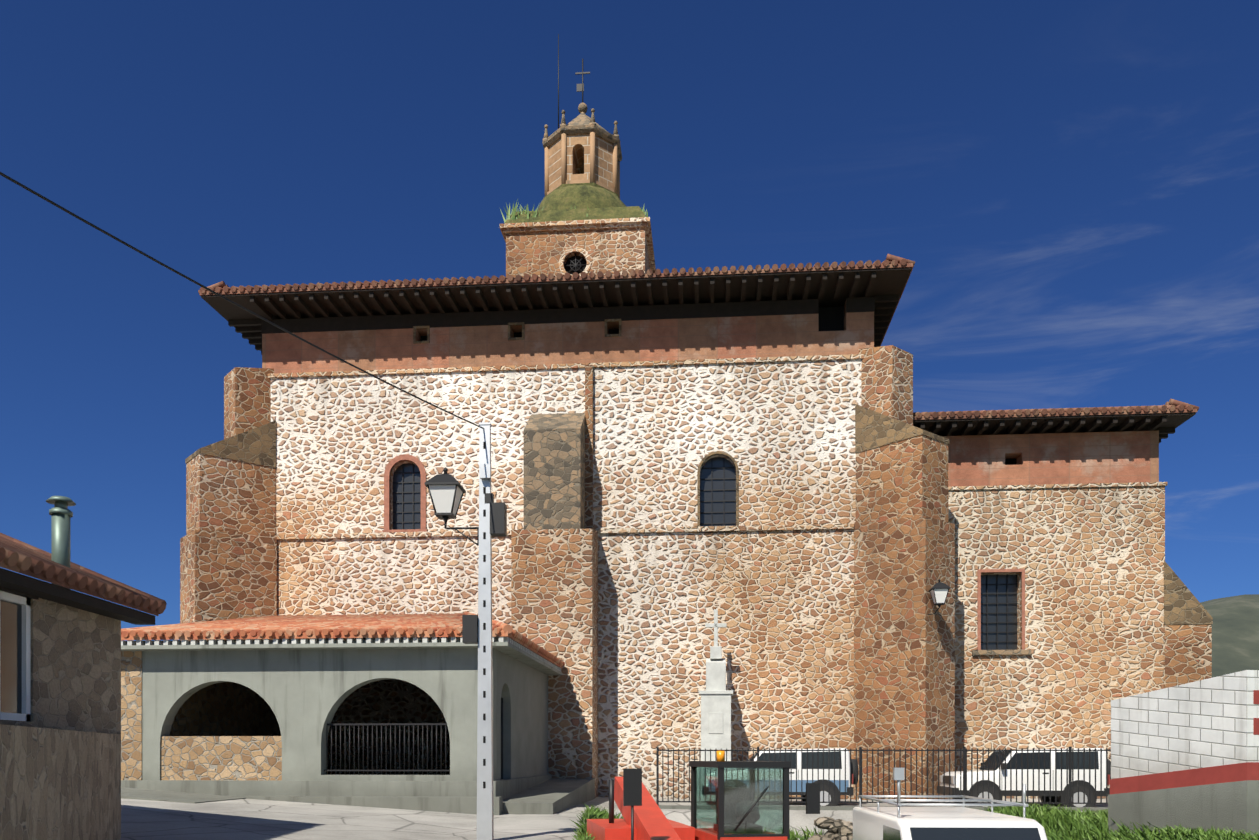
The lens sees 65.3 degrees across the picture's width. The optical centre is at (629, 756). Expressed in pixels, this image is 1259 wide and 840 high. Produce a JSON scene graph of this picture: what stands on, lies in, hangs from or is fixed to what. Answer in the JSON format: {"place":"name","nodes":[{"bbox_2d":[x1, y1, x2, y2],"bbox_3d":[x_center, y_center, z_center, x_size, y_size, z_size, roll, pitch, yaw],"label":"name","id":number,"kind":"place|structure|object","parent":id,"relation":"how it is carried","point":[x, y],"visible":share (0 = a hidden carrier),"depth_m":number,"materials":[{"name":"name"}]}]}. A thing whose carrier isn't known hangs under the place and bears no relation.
{"place":"outdoors","nodes":[
{"label":"outdoors","id":0,"kind":"place"},
{"bbox_2d":[501,698,502,778],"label":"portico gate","id":1,"kind":"structure","parent":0,"point":[501,738],"depth_m":22.35,"materials":[{"name":"black metal"}]},
{"bbox_2d":[500,199,647,222],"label":"grass","id":2,"kind":"structure","parent":0,"point":[513,212],"depth_m":37.39,"materials":[{"name":"green plant"}]},
{"bbox_2d":[120,797,1107,839],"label":"pavement","id":3,"kind":"structure","parent":0,"point":[247,819],"depth_m":16.78,"materials":[{"name":"grey concrete"}]},
{"bbox_2d":[0,724,120,839],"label":"yard wall","id":4,"kind":"structure","parent":3,"relation":"on","point":[57,784],"depth_m":7.00,"materials":[{"name":"stone"}]},
{"bbox_2d":[0,590,120,734],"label":"house wall","id":5,"kind":"structure","parent":3,"relation":"on","point":[75,669],"depth_m":11.62,"materials":[{"name":"stone"}]},
{"bbox_2d":[0,586,38,720],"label":"house window","id":6,"kind":"structure","parent":5,"relation":"in","point":[15,657],"depth_m":10.60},
{"bbox_2d":[46,496,75,588],"bbox_3d":[-6.800,-2.510,11.755,0.312,1.160,0.320,0,0,-1],"label":"chimney pipe","id":7,"kind":"object","parent":5,"relation":"on","point":[60,513],"visible":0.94,"depth_m":11.68,"materials":[{"name":"silver metal"}]},
{"bbox_2d":[0,568,154,624],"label":"roof eave","id":8,"kind":"object","parent":5,"relation":"attached to","point":[12,580],"visible":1,"depth_m":11.18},
{"bbox_2d":[0,533,166,615],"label":"house roof","id":9,"kind":"structure","parent":5,"relation":"on","point":[19,556],"depth_m":11.44,"materials":[{"name":"brown tile"}]},
{"bbox_2d":[121,787,245,802],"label":"slab","id":10,"kind":"structure","parent":3,"relation":"on","point":[151,795],"depth_m":19.50,"materials":[{"name":"grey concrete"}]},
{"bbox_2d":[121,773,594,814],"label":"porch plinth","id":11,"kind":"structure","parent":3,"relation":"on","point":[545,794],"depth_m":20.67,"materials":[{"name":"grey concrete"}]},
{"bbox_2d":[121,651,281,779],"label":"stone infill wall","id":12,"kind":"structure","parent":11,"relation":"on","point":[225,731],"depth_m":21.24,"materials":[{"name":"beige stone"}]},
{"bbox_2d":[142,648,496,780],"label":"portico","id":13,"kind":"structure","parent":11,"relation":"on","point":[304,694],"depth_m":20.94,"materials":[{"name":"grey concrete"}]},
{"bbox_2d":[121,611,564,667],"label":"portico roof","id":14,"kind":"structure","parent":13,"relation":"on","point":[358,626],"depth_m":21.20,"materials":[{"name":"orange tile"}]},
{"bbox_2d":[121,637,561,674],"bbox_3d":[-6.659,-2.365,24.965,9.080,0.190,8.850,0,0,5],"label":"porch roof eave","id":15,"kind":"object","parent":14,"relation":"attached to","point":[508,646],"visible":0.81,"depth_m":20.68,"materials":[{"name":"white paint"}]},
{"bbox_2d":[324,723,449,774],"bbox_3d":[-5.159,-0.150,20.984,2.800,1.100,0.032,0,0,5],"label":"metal railing","id":16,"kind":"object","parent":13,"relation":"on","point":[386,770],"visible":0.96,"depth_m":20.99,"materials":[{"name":"black metal"}]},
{"bbox_2d":[497,650,547,779],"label":"porch side wall","id":17,"kind":"structure","parent":11,"relation":"on","point":[522,690],"depth_m":23.72,"materials":[{"name":"grey concrete"}]},
{"bbox_2d":[425,422,506,839],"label":"lamp pole","id":18,"kind":"object","parent":3,"relation":"on","point":[446,491],"visible":0.98,"depth_m":14.30,"materials":[{"name":"concrete"},{"name":"black metal"},{"name":"glass"}]},
{"bbox_2d":[0,172,483,428],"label":"wire","id":19,"kind":"object","parent":18,"relation":"attached to","point":[126,244],"visible":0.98,"depth_m":9.03,"materials":[{"name":"black plastic"}]},
{"bbox_2d":[271,359,860,798],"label":"wall","id":20,"kind":"structure","parent":3,"relation":"on","point":[783,437],"depth_m":28.89,"materials":[{"name":"stone"}]},
{"bbox_2d":[524,413,584,529],"bbox_3d":[-2.144,-8.305,28.584,1.630,3.950,1.400,0,0,5],"label":"buttress upper section","id":21,"kind":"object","parent":20,"relation":"attached to","point":[554,471],"depth_m":27.90,"materials":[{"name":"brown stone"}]},
{"bbox_2d":[382,451,738,532],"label":"window frames","id":22,"kind":"structure","parent":20,"relation":"attached to","point":[717,491],"depth_m":29.04,"materials":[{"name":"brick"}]},
{"bbox_2d":[268,354,863,539],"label":"courses","id":23,"kind":"object","parent":20,"relation":"on","point":[710,529],"visible":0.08,"depth_m":28.90,"materials":[{"name":"stone"}]},
{"bbox_2d":[262,301,873,372],"bbox_3d":[-1.604,-12.470,35.061,18.450,1.780,11.400,0,0,5],"label":"band","id":24,"kind":"object","parent":23,"relation":"on","point":[668,339],"visible":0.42,"depth_m":29.36,"materials":[{"name":"brown paint"}]},
{"bbox_2d":[413,319,620,343],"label":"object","id":25,"kind":"structure","parent":24,"relation":"attached to","point":[509,333],"depth_m":29.46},
{"bbox_2d":[261,297,874,333],"bbox_3d":[-1.604,-13.160,35.061,18.490,0.420,11.440,0,0,5],"label":"frieze band","id":26,"kind":"object","parent":24,"relation":"on","point":[646,312],"visible":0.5,"depth_m":29.36,"materials":[{"name":"brown paint"}]},
{"bbox_2d":[201,267,911,354],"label":"roof soffit","id":27,"kind":"structure","parent":26,"relation":"on","point":[884,287],"depth_m":28.80,"materials":[{"name":"brown wood"}]},
{"bbox_2d":[198,254,914,345],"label":"roof","id":28,"kind":"structure","parent":27,"relation":"on","point":[223,288],"depth_m":28.08,"materials":[{"name":"tile"}]},
{"bbox_2d":[506,227,649,277],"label":"tower","id":29,"kind":"structure","parent":28,"relation":"on","point":[620,250],"depth_m":37.17,"materials":[{"name":"stone"}]},
{"bbox_2d":[559,247,590,276],"bbox_3d":[-2.048,-18.630,37.305,1.240,1.240,0.360,0,0,5],"label":"oculus","id":30,"kind":"object","parent":29,"relation":"attached to","point":[579,265],"visible":0.83,"depth_m":37.26,"materials":[{"name":"beige stone"}]},
{"bbox_2d":[505,185,645,222],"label":"grassy dome roof","id":31,"kind":"structure","parent":29,"relation":"on","point":[560,203],"depth_m":37.71,"materials":[{"name":"green plant"}]},
{"bbox_2d":[544,183,618,197],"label":"lantern base molding","id":32,"kind":"structure","parent":31,"relation":"on","point":[589,184],"depth_m":38.34,"materials":[{"name":"brown stone"}]},
{"bbox_2d":[549,134,612,190],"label":"wall","id":33,"kind":"structure","parent":32,"relation":"on","point":[577,156],"depth_m":38.73,"materials":[{"name":"beige stone"}]},
{"bbox_2d":[542,103,621,160],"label":"lantern roof","id":34,"kind":"structure","parent":33,"relation":"on","point":[582,123],"depth_m":38.73,"materials":[{"name":"beige stone"}]},
{"bbox_2d":[558,34,589,128],"bbox_3d":[-2.312,-26.630,39.521,1.500,4.000,0.404,0,0,-34],"label":"weather vane","id":35,"kind":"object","parent":34,"relation":"on","point":[580,87],"visible":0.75,"depth_m":39.77,"materials":[{"name":"black metal"}]},
{"bbox_2d":[545,132,619,198],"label":"corner pilasters","id":36,"kind":"object","parent":33,"relation":"attached to","point":[616,177],"visible":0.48,"depth_m":38.44,"materials":[{"name":"beige stone"}]},
{"bbox_2d":[500,217,655,272],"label":"tower cornice","id":37,"kind":"structure","parent":29,"relation":"attached to","point":[593,224],"depth_m":37.05,"materials":[{"name":"brown stone"}]},
{"bbox_2d":[180,345,1211,799],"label":"buttresses","id":38,"kind":"structure","parent":3,"relation":"on","point":[904,635],"depth_m":27.66,"materials":[{"name":"stone"}]},
{"bbox_2d":[185,404,1212,624],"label":"buttress sloped caps","id":39,"kind":"object","parent":38,"relation":"attached to","point":[1182,603],"visible":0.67,"depth_m":28.58,"materials":[{"name":"stone"}]},
{"bbox_2d":[928,579,950,614],"bbox_3d":[8.230,-4.185,26.397,0.605,1.110,0.706,0,0,5],"label":"wall lamp","id":40,"kind":"object","parent":38,"relation":"attached to","point":[939,591],"visible":0.88,"depth_m":26.13,"materials":[{"name":"black metal"}]},
{"bbox_2d":[587,751,819,839],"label":"telehandler","id":41,"kind":"object","parent":3,"relation":"on","point":[737,814],"visible":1,"depth_m":13.11,"materials":[{"name":"red metal"}]},
{"bbox_2d":[697,609,736,799],"bbox_3d":[2.435,-1.380,27.707,1.200,5.500,0.900,0,0,5],"label":"cross monument","id":42,"kind":"object","parent":3,"relation":"on","point":[716,714],"visible":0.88,"depth_m":27.42,"materials":[{"name":"white stone"}]},
{"bbox_2d":[702,751,857,805],"bbox_3d":[3.881,0.642,25.582,3.970,1.544,1.940,0,0,5],"label":"parked car","id":43,"kind":"object","parent":3,"relation":"on","point":[815,766],"visible":0.4,"depth_m":24.71,"materials":[{"name":"white metal"}]},
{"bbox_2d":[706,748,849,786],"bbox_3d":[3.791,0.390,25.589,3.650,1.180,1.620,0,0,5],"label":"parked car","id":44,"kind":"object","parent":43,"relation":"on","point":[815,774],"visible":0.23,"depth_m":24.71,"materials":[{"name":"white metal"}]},
{"bbox_2d":[808,817,852,839],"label":"rubble wall","id":45,"kind":"structure","parent":3,"relation":"on","point":[838,829],"depth_m":20.63,"materials":[{"name":"beige stone"}]},
{"bbox_2d":[659,805,1107,810],"bbox_3d":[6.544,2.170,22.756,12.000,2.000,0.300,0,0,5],"label":"fence kerb","id":46,"kind":"structure","parent":3,"relation":"on","point":[802,807],"depth_m":22.84,"materials":[{"name":"concrete"}]},
{"bbox_2d":[656,747,1110,806],"bbox_3d":[6.544,0.475,22.755,11.850,1.390,0.058,0,0,5],"label":"fence","id":47,"kind":"object","parent":46,"relation":"on","point":[1071,750],"visible":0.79,"depth_m":22.70,"materials":[{"name":"black metal"}]},
{"bbox_2d":[853,807,1046,839],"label":"van body","id":48,"kind":"object","parent":3,"relation":"on","point":[869,823],"visible":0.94,"depth_m":12.34,"materials":[{"name":"white metal"}]},
{"bbox_2d":[937,751,1110,806],"bbox_3d":[9.994,0.642,24.881,3.970,1.544,1.940,0,0,5],"label":"parked car","id":49,"kind":"object","parent":3,"relation":"on","point":[1030,766],"visible":0.44,"depth_m":24.08,"materials":[{"name":"metal"}]},
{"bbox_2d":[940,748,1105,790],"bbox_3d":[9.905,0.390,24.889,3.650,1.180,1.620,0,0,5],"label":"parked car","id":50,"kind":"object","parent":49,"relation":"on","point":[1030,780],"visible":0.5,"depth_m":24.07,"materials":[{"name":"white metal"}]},
{"bbox_2d":[948,486,1164,798],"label":"wing wall","id":51,"kind":"structure","parent":3,"relation":"on","point":[1090,560],"depth_m":28.88,"materials":[{"name":"beige stone"}]},
{"bbox_2d":[972,569,1030,654],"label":"wing window","id":52,"kind":"structure","parent":51,"relation":"in","point":[997,622],"depth_m":29.40,"materials":[{"name":"black glass"}]},
{"bbox_2d":[942,431,1158,486],"bbox_3d":[11.621,-8.755,33.728,8.530,1.550,9.260,0,0,5],"label":"upper wall band","id":53,"kind":"object","parent":51,"relation":"on","point":[1085,458],"visible":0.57,"depth_m":29.01,"materials":[{"name":"paint"}]},
{"bbox_2d":[913,412,1195,442],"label":"roof eaves","id":54,"kind":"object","parent":53,"relation":"on","point":[1164,424],"depth_m":28.57,"materials":[{"name":"brown wood"}]},
{"bbox_2d":[913,399,1198,419],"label":"wing roof","id":55,"kind":"structure","parent":54,"relation":"on","point":[1173,406],"depth_m":28.14,"materials":[{"name":"brown tile"}]},
{"bbox_2d":[948,482,1167,489],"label":"wing cornice","id":56,"kind":"structure","parent":51,"relation":"attached to","point":[1059,486],"depth_m":28.83,"materials":[{"name":"beige stone"}]},
{"bbox_2d":[1108,670,1258,836],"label":"wall","id":57,"kind":"structure","parent":3,"relation":"on","point":[1186,755],"depth_m":15.05,"materials":[{"name":"white brick"}]},
{"bbox_2d":[0,0,1258,640],"label":"sky","id":58,"kind":"structure","parent":0,"point":[1070,187],"materials":[{"name":"blue"}]},
{"bbox_2d":[421,306,843,340],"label":"attic openings","id":59,"kind":"object","parent":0,"point":[830,318],"visible":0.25,"depth_m":29.23,"materials":[{"name":"black"}]},
{"bbox_2d":[569,801,1132,839],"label":"grass","id":60,"kind":"structure","parent":0,"point":[1078,824],"depth_m":18.36,"materials":[{"name":"green plant"}]},
{"bbox_2d":[571,822,1258,839],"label":"grass","id":61,"kind":"structure","parent":0,"point":[1174,834],"depth_m":14.80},
{"bbox_2d":[858,768,1040,839],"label":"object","id":62,"kind":"object","parent":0,"point":[948,833],"visible":0.94,"depth_m":11.69,"materials":[{"name":"silver metal"}]},
{"bbox_2d":[1005,459,1015,464],"bbox_3d":[11.428,-8.805,29.705,0.500,0.350,0.050,0,0,5],"label":"wall opening","id":63,"kind":"object","parent":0,"point":[1010,461],"visible":0.36,"depth_m":29.67,"materials":[{"name":"black"}]},
{"bbox_2d":[1201,594,1258,677],"bbox_3d":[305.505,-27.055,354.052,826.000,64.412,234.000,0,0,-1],"label":"hill","id":64,"kind":"structure","parent":0,"point":[1235,636],"depth_m":299.16,"materials":[{"name":"green plant"}]}
]}

